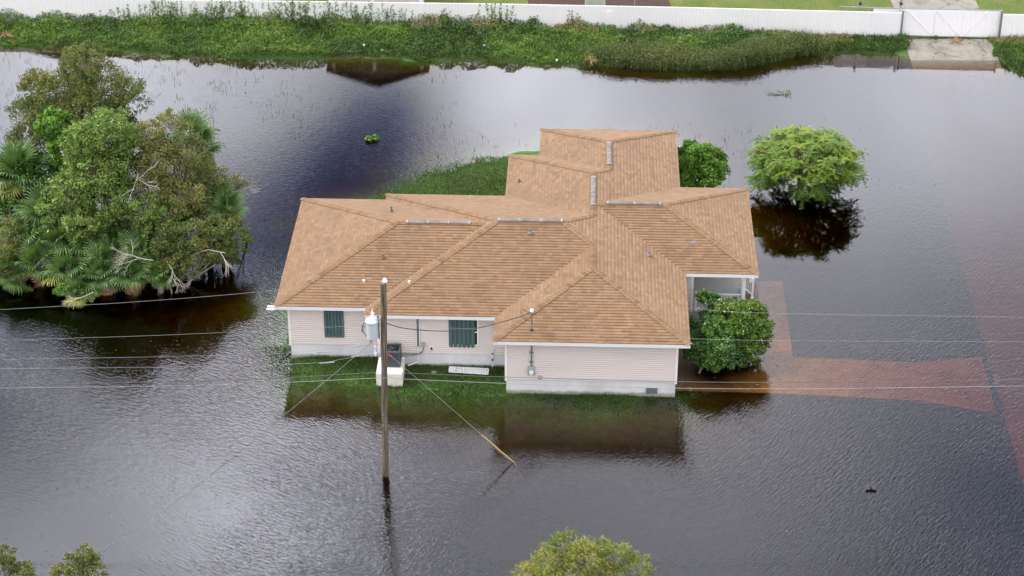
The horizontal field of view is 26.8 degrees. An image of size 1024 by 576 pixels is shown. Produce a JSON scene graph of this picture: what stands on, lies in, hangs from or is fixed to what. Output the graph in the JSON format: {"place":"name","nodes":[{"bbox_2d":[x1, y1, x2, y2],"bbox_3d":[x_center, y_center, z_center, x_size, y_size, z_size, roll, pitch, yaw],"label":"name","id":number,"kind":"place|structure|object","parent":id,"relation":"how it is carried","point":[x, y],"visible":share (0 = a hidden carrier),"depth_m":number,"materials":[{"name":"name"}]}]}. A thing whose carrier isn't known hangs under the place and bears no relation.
{"place":"outdoors","nodes":[
{"label":"outdoors","id":0,"kind":"place"},
{"bbox_2d":[329,0,423,17],"bbox_3d":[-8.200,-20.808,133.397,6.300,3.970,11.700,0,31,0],"label":"fence","id":1,"kind":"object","parent":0,"point":[413,1],"depth_m":129.12,"materials":[{"name":"beige"}]},
{"bbox_2d":[0,147,1020,575],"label":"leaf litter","id":2,"kind":"object","parent":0,"point":[480,435],"visible":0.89,"depth_m":88.91,"materials":[{"name":"brown plant"}]},
{"bbox_2d":[0,24,1023,575],"bbox_3d":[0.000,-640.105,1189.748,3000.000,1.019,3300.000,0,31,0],"label":"water","id":3,"kind":"structure","parent":0,"point":[882,276],"depth_m":94.03,"materials":[{"name":"liquid"}]},
{"bbox_2d":[0,153,23,224],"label":"cabbage palm","id":4,"kind":"object","parent":3,"relation":"on","point":[4,175],"visible":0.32,"depth_m":104.79,"materials":[{"name":"green plant"}]},
{"bbox_2d":[0,244,31,295],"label":"cabbage palm","id":5,"kind":"object","parent":3,"relation":"on","point":[12,285],"visible":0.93,"depth_m":101.91,"materials":[{"name":"green plant"}]},
{"bbox_2d":[0,544,36,575],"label":"corner tree","id":6,"kind":"object","parent":3,"relation":"on","point":[6,563],"visible":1,"depth_m":76.64,"materials":[{"name":"green plant"}]},
{"bbox_2d":[0,209,42,278],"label":"cabbage palm","id":7,"kind":"object","parent":3,"relation":"on","point":[22,229],"visible":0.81,"depth_m":102.48,"materials":[{"name":"green plant"}]},
{"bbox_2d":[0,137,54,200],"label":"cabbage palm","id":8,"kind":"object","parent":3,"relation":"on","point":[14,157],"visible":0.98,"depth_m":104.08,"materials":[{"name":"green plant"}]},
{"bbox_2d":[11,232,56,290],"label":"cabbage palm","id":9,"kind":"object","parent":3,"relation":"on","point":[33,251],"visible":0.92,"depth_m":101.93,"materials":[{"name":"green plant"}]},
{"bbox_2d":[11,180,69,241],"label":"cabbage palm","id":10,"kind":"object","parent":3,"relation":"on","point":[30,212],"visible":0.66,"depth_m":102.84,"materials":[{"name":"green plant"}]},
{"bbox_2d":[28,209,80,269],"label":"cabbage palm","id":11,"kind":"object","parent":3,"relation":"on","point":[55,233],"visible":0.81,"depth_m":102.03,"materials":[{"name":"green plant"}]},
{"bbox_2d":[32,105,79,224],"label":"vine tree","id":12,"kind":"object","parent":3,"relation":"on","point":[52,116],"visible":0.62,"depth_m":103.52,"materials":[{"name":"green plant"}]},
{"bbox_2d":[40,239,89,295],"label":"cabbage palm","id":13,"kind":"object","parent":3,"relation":"on","point":[56,263],"visible":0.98,"depth_m":101.43,"materials":[{"name":"green plant"}]},
{"bbox_2d":[52,277,99,309],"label":"green bush","id":14,"kind":"object","parent":3,"relation":"on","point":[64,286],"visible":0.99,"depth_m":100.91,"materials":[{"name":"green plant"}]},
{"bbox_2d":[0,39,153,216],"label":"olive tree","id":15,"kind":"object","parent":3,"relation":"on","point":[81,99],"visible":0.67,"depth_m":104.81,"materials":[{"name":"green plant"}]},
{"bbox_2d":[56,269,101,312],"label":"cabbage palm","id":16,"kind":"object","parent":3,"relation":"on","point":[84,301],"visible":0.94,"depth_m":100.99,"materials":[{"name":"green plant"}]},
{"bbox_2d":[50,542,109,575],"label":"corner tree","id":17,"kind":"object","parent":3,"relation":"on","point":[92,559],"visible":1,"depth_m":77.00,"materials":[{"name":"green plant"}]},
{"bbox_2d":[62,215,114,277],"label":"cabbage palm","id":18,"kind":"object","parent":3,"relation":"on","point":[96,236],"visible":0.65,"depth_m":102.05,"materials":[{"name":"green plant"}]},
{"bbox_2d":[32,106,151,243],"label":"feathery tree","id":19,"kind":"object","parent":3,"relation":"on","point":[108,174],"visible":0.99,"depth_m":101.69,"materials":[{"name":"green plant"}]},
{"bbox_2d":[72,243,130,302],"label":"cabbage palm","id":20,"kind":"object","parent":3,"relation":"on","point":[104,285],"visible":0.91,"depth_m":101.30,"materials":[{"name":"green plant"}]},
{"bbox_2d":[82,232,138,288],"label":"cabbage palm","id":21,"kind":"object","parent":3,"relation":"on","point":[104,251],"visible":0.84,"depth_m":101.53,"materials":[{"name":"green plant"}]},
{"bbox_2d":[0,128,238,290],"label":"dark understory","id":22,"kind":"object","parent":3,"relation":"on","point":[27,176],"visible":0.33,"depth_m":103.63,"materials":[{"name":"green plant"}]},
{"bbox_2d":[93,213,148,258],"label":"cabbage palm","id":23,"kind":"object","parent":3,"relation":"on","point":[118,221],"visible":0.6,"depth_m":102.46,"materials":[{"name":"green plant"}]},
{"bbox_2d":[106,245,152,300],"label":"cabbage palm","id":24,"kind":"object","parent":3,"relation":"on","point":[134,282],"visible":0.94,"depth_m":101.15,"materials":[{"name":"green plant"}]},
{"bbox_2d":[117,224,158,289],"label":"cabbage palm","id":25,"kind":"object","parent":3,"relation":"on","point":[143,242],"visible":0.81,"depth_m":101.69,"materials":[{"name":"green plant"}]},
{"bbox_2d":[121,190,182,278],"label":"pale tree","id":26,"kind":"object","parent":3,"relation":"on","point":[158,208],"visible":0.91,"depth_m":101.67,"materials":[{"name":"green pale bare bark"}]},
{"bbox_2d":[111,238,152,275],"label":"dead branch","id":27,"kind":"object","parent":26,"relation":"attached to","point":[126,254],"visible":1,"depth_m":100.37,"materials":[{"name":"grey wood"}]},
{"bbox_2d":[144,268,182,299],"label":"green bush","id":28,"kind":"object","parent":3,"relation":"on","point":[167,276],"visible":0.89,"depth_m":101.35,"materials":[{"name":"green plant"}]},
{"bbox_2d":[139,245,188,299],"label":"cabbage palm","id":29,"kind":"object","parent":3,"relation":"on","point":[160,282],"visible":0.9,"depth_m":101.12,"materials":[{"name":"green plant"}]},
{"bbox_2d":[148,172,187,249],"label":"cabbage palm","id":30,"kind":"object","parent":3,"relation":"on","point":[172,191],"visible":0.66,"depth_m":103.13,"materials":[{"name":"green plant"}]},
{"bbox_2d":[120,107,230,235],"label":"brown tree","id":31,"kind":"object","parent":3,"relation":"on","point":[161,175],"visible":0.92,"depth_m":102.55,"materials":[{"name":"green plant"}]},
{"bbox_2d":[116,161,159,199],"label":"dead branch","id":32,"kind":"object","parent":31,"relation":"attached to","point":[137,178],"visible":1,"depth_m":101.62,"materials":[{"name":"grey wood"}]},
{"bbox_2d":[168,106,218,224],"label":"cabbage palm","id":33,"kind":"object","parent":3,"relation":"on","point":[195,118],"visible":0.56,"depth_m":104.50,"materials":[{"name":"green palm leaves"},{"name":"bark"}]},
{"bbox_2d":[148,207,254,290],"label":"olive bush","id":34,"kind":"object","parent":3,"relation":"on","point":[191,246],"visible":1,"depth_m":101.48,"materials":[{"name":"green plant"}]},
{"bbox_2d":[167,265,189,293],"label":"dead branch","id":35,"kind":"object","parent":34,"relation":"attached to","point":[174,279],"visible":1,"depth_m":100.55,"materials":[{"name":"grey wood"}]},
{"bbox_2d":[191,249,235,275],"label":"dead branch","id":36,"kind":"object","parent":34,"relation":"attached to","point":[223,257],"visible":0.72,"depth_m":101.08,"materials":[{"name":"grey wood"}]},
{"bbox_2d":[181,166,221,254],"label":"cabbage palm","id":37,"kind":"object","parent":3,"relation":"on","point":[207,178],"visible":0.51,"depth_m":103.40,"materials":[{"name":"green plant"}]},
{"bbox_2d":[182,122,226,171],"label":"cabbage palm","id":38,"kind":"object","parent":3,"relation":"on","point":[215,146],"visible":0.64,"depth_m":104.35,"materials":[{"name":"green plant"}]},
{"bbox_2d":[199,173,244,217],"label":"cabbage palm","id":39,"kind":"object","parent":3,"relation":"on","point":[228,187],"visible":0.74,"depth_m":103.58,"materials":[{"name":"green plant"}]},
{"bbox_2d":[201,187,249,264],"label":"cabbage palm","id":40,"kind":"object","parent":3,"relation":"on","point":[234,200],"visible":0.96,"depth_m":103.16,"materials":[{"name":"green plant"}]},
{"bbox_2d":[228,172,253,230],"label":"dead bush","id":41,"kind":"object","parent":3,"relation":"on","point":[236,182],"visible":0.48,"depth_m":104.91,"materials":[{"name":"green plant"}]},
{"bbox_2d":[239,181,260,198],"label":"dead branch","id":42,"kind":"object","parent":41,"relation":"attached to","point":[251,188],"visible":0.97,"depth_m":104.47,"materials":[{"name":"grey wood"}]},
{"bbox_2d":[361,278,388,484],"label":"utility pole","id":43,"kind":"object","parent":3,"relation":"on","point":[372,325],"visible":0.98,"depth_m":86.11,"materials":[{"name":"brown wood"}]},
{"bbox_2d":[0,353,377,368],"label":"power line","id":44,"kind":"object","parent":43,"relation":"attached to","point":[206,366],"visible":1,"depth_m":86.51,"materials":[{"name":"metal"}]},
{"bbox_2d":[50,344,376,358],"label":"power line","id":45,"kind":"object","parent":43,"relation":"attached to","point":[319,351],"visible":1,"depth_m":86.24,"materials":[{"name":"metal"}]},
{"bbox_2d":[97,343,370,553],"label":"service drop","id":46,"kind":"object","parent":43,"relation":"attached to","point":[236,454],"visible":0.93,"depth_m":82.45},
{"bbox_2d":[390,355,516,465],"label":"guy wire","id":47,"kind":"object","parent":43,"relation":"attached to","point":[491,443],"visible":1,"depth_m":89.20,"materials":[{"name":"metal"}]},
{"bbox_2d":[386,312,530,331],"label":"service drop","id":48,"kind":"object","parent":43,"relation":"attached to","point":[459,330],"visible":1,"depth_m":89.28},
{"bbox_2d":[0,277,984,316],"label":"power line","id":49,"kind":"object","parent":43,"relation":"attached to","point":[363,280],"visible":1,"depth_m":84.99,"materials":[{"name":"metal"}]},
{"bbox_2d":[21,325,975,341],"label":"power line","id":50,"kind":"object","parent":43,"relation":"attached to","point":[544,332],"visible":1,"depth_m":85.99,"materials":[{"name":"metal"}]},
{"bbox_2d":[0,372,1023,384],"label":"power line","id":51,"kind":"object","parent":43,"relation":"attached to","point":[514,377],"visible":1,"depth_m":86.65,"materials":[{"name":"metal"}]},
{"bbox_2d":[18,377,1006,388],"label":"power line","id":52,"kind":"object","parent":43,"relation":"attached to","point":[516,383],"visible":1,"depth_m":86.78,"materials":[{"name":"metal"}]},
{"bbox_2d":[376,357,404,386],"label":"concrete plinth","id":53,"kind":"structure","parent":3,"relation":"on","point":[399,375],"depth_m":94.89,"materials":[{"name":"white concrete"}]},
{"bbox_2d":[387,343,401,366],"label":"air conditioner","id":54,"kind":"object","parent":53,"relation":"on","point":[394,350],"visible":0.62,"depth_m":95.00,"materials":[{"name":"paint"}]},
{"bbox_2d":[0,0,901,36],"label":"slatted fence","id":55,"kind":"object","parent":3,"relation":"on","point":[583,13],"visible":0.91,"depth_m":127.89,"materials":[{"name":"metal"}]},
{"bbox_2d":[42,0,580,28],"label":"climbing vines","id":56,"kind":"object","parent":55,"relation":"attached to","point":[243,9],"visible":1,"depth_m":128.34,"materials":[{"name":"plant"}]},
{"bbox_2d":[241,154,724,430],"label":"grass","id":57,"kind":"structure","parent":3,"relation":"on","point":[448,189],"depth_m":95.53,"materials":[{"name":"green plant"}]},
{"bbox_2d":[449,366,488,374],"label":"lattice panel","id":58,"kind":"object","parent":57,"relation":"on","point":[468,369],"visible":1,"depth_m":95.77,"materials":[{"name":"white paint"}]},
{"bbox_2d":[0,7,1023,73],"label":"bank weeds","id":59,"kind":"object","parent":3,"relation":"on","point":[291,37],"visible":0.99,"depth_m":126.68,"materials":[{"name":"green plant"}]},
{"bbox_2d":[0,31,14,36],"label":"dead frond","id":60,"kind":"object","parent":59,"relation":"on","point":[9,35],"visible":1,"depth_m":126.98,"materials":[{"name":"brown plant"}]},
{"bbox_2d":[582,56,601,64],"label":"dead frond","id":61,"kind":"object","parent":59,"relation":"on","point":[591,60],"visible":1,"depth_m":124.03,"materials":[{"name":"brown plant"}]},
{"bbox_2d":[266,128,759,403],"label":"house","id":62,"kind":"structure","parent":3,"relation":"on","point":[614,217],"depth_m":96.81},
{"bbox_2d":[512,527,656,575],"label":"yellow tree","id":63,"kind":"object","parent":3,"relation":"on","point":[584,548],"visible":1,"depth_m":77.34,"materials":[{"name":"green plant"}]},
{"bbox_2d":[678,138,731,187],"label":"round shrub","id":64,"kind":"object","parent":3,"relation":"on","point":[705,164],"visible":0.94,"depth_m":109.65,"materials":[{"name":"green plant"}]},
{"bbox_2d":[574,28,838,73],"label":"tall weeds","id":65,"kind":"object","parent":3,"relation":"on","point":[789,45],"visible":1,"depth_m":124.28,"materials":[{"name":"green plant"}]},
{"bbox_2d":[682,314,744,373],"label":"leafy shrub","id":66,"kind":"object","parent":3,"relation":"on","point":[722,352],"visible":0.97,"depth_m":94.93,"materials":[{"name":"green plant"}]},
{"bbox_2d":[694,289,742,319],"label":"straggly shrub","id":67,"kind":"object","parent":3,"relation":"on","point":[713,298],"visible":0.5,"depth_m":97.29,"materials":[{"name":"green plant"}]},
{"bbox_2d":[711,298,776,367],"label":"leafy shrub","id":68,"kind":"object","parent":3,"relation":"on","point":[748,330],"visible":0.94,"depth_m":95.70,"materials":[{"name":"green plant"}]},
{"bbox_2d":[756,281,792,356],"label":"walkway","id":69,"kind":"structure","parent":3,"relation":"on","point":[771,294],"depth_m":100.48,"materials":[{"name":"brick"}]},
{"bbox_2d":[743,124,870,209],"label":"umbrella tree","id":70,"kind":"object","parent":3,"relation":"on","point":[816,164],"visible":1,"depth_m":108.92,"materials":[{"name":"green plant"}]},
{"bbox_2d":[839,0,1002,37],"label":"sliding gate","id":71,"kind":"structure","parent":3,"relation":"on","point":[952,31],"depth_m":126.87,"materials":[{"name":"metal"}]},
{"bbox_2d":[1000,14,1023,38],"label":"slatted fence","id":72,"kind":"object","parent":3,"relation":"on","point":[1011,26],"visible":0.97,"depth_m":126.69,"materials":[{"name":"metal"}]},
{"bbox_2d":[0,0,1023,31],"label":"lawn","id":73,"kind":"structure","parent":0,"point":[1011,6],"depth_m":131.39,"materials":[{"name":"green plant"}]},
{"bbox_2d":[528,0,672,25],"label":"mulch bed","id":74,"kind":"object","parent":73,"relation":"on","point":[656,3],"visible":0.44,"depth_m":131.53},
{"bbox_2d":[585,0,604,12],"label":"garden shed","id":75,"kind":"structure","parent":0,"point":[596,2],"depth_m":129.92,"materials":[{"name":"white"}]},
{"bbox_2d":[676,334,995,416],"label":"driveway","id":76,"kind":"structure","parent":0,"point":[964,395],"depth_m":95.74,"materials":[{"name":"brick"}]},
{"bbox_2d":[891,0,992,36],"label":"neighbour driveway","id":77,"kind":"structure","parent":0,"point":[950,4],"depth_m":131.26,"materials":[{"name":"concrete"}]},
{"bbox_2d":[906,39,1017,105],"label":"driveway","id":78,"kind":"structure","parent":0,"point":[968,72],"depth_m":123.72,"materials":[{"name":"concrete"}]},
{"bbox_2d":[945,36,962,43],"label":"dead frond","id":79,"kind":"object","parent":78,"relation":"on","point":[956,39],"visible":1,"depth_m":126.85,"materials":[{"name":"brown plant"}]},
{"bbox_2d":[914,92,1023,485],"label":"street","id":80,"kind":"structure","parent":0,"point":[977,154],"depth_m":109.43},
{"bbox_3d":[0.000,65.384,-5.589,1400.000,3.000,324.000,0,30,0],"label":"water","id":81,"kind":"structure","parent":0,"visible":0},
{"bbox_2d":[0,215,33,291],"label":"olive bush","id":82,"kind":"object","parent":81,"relation":"in","point":[3,255],"visible":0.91,"depth_m":102.14,"materials":[{"name":"green plant"}]},
{"bbox_2d":[61,292,93,313],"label":"dead branch","id":83,"kind":"object","parent":81,"relation":"in","point":[71,298],"visible":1,"depth_m":100.68,"materials":[{"name":"brown wood"}]},
{"bbox_2d":[364,134,378,141],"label":"plant","id":84,"kind":"object","parent":81,"relation":"on","point":[368,138],"visible":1,"depth_m":115.96,"materials":[{"name":"green plant"}]},
{"bbox_2d":[0,44,935,434],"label":"flooded grass","id":85,"kind":"structure","parent":81,"relation":"in","point":[308,154],"depth_m":117.33,"materials":[{"name":"green plant"}]},
{"bbox_2d":[765,89,791,96],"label":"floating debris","id":86,"kind":"object","parent":81,"relation":"on","point":[786,94],"visible":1,"depth_m":120.92,"materials":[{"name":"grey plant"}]},
{"bbox_2d":[865,486,875,493],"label":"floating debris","id":87,"kind":"object","parent":81,"relation":"on","point":[870,488],"visible":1,"depth_m":88.30,"materials":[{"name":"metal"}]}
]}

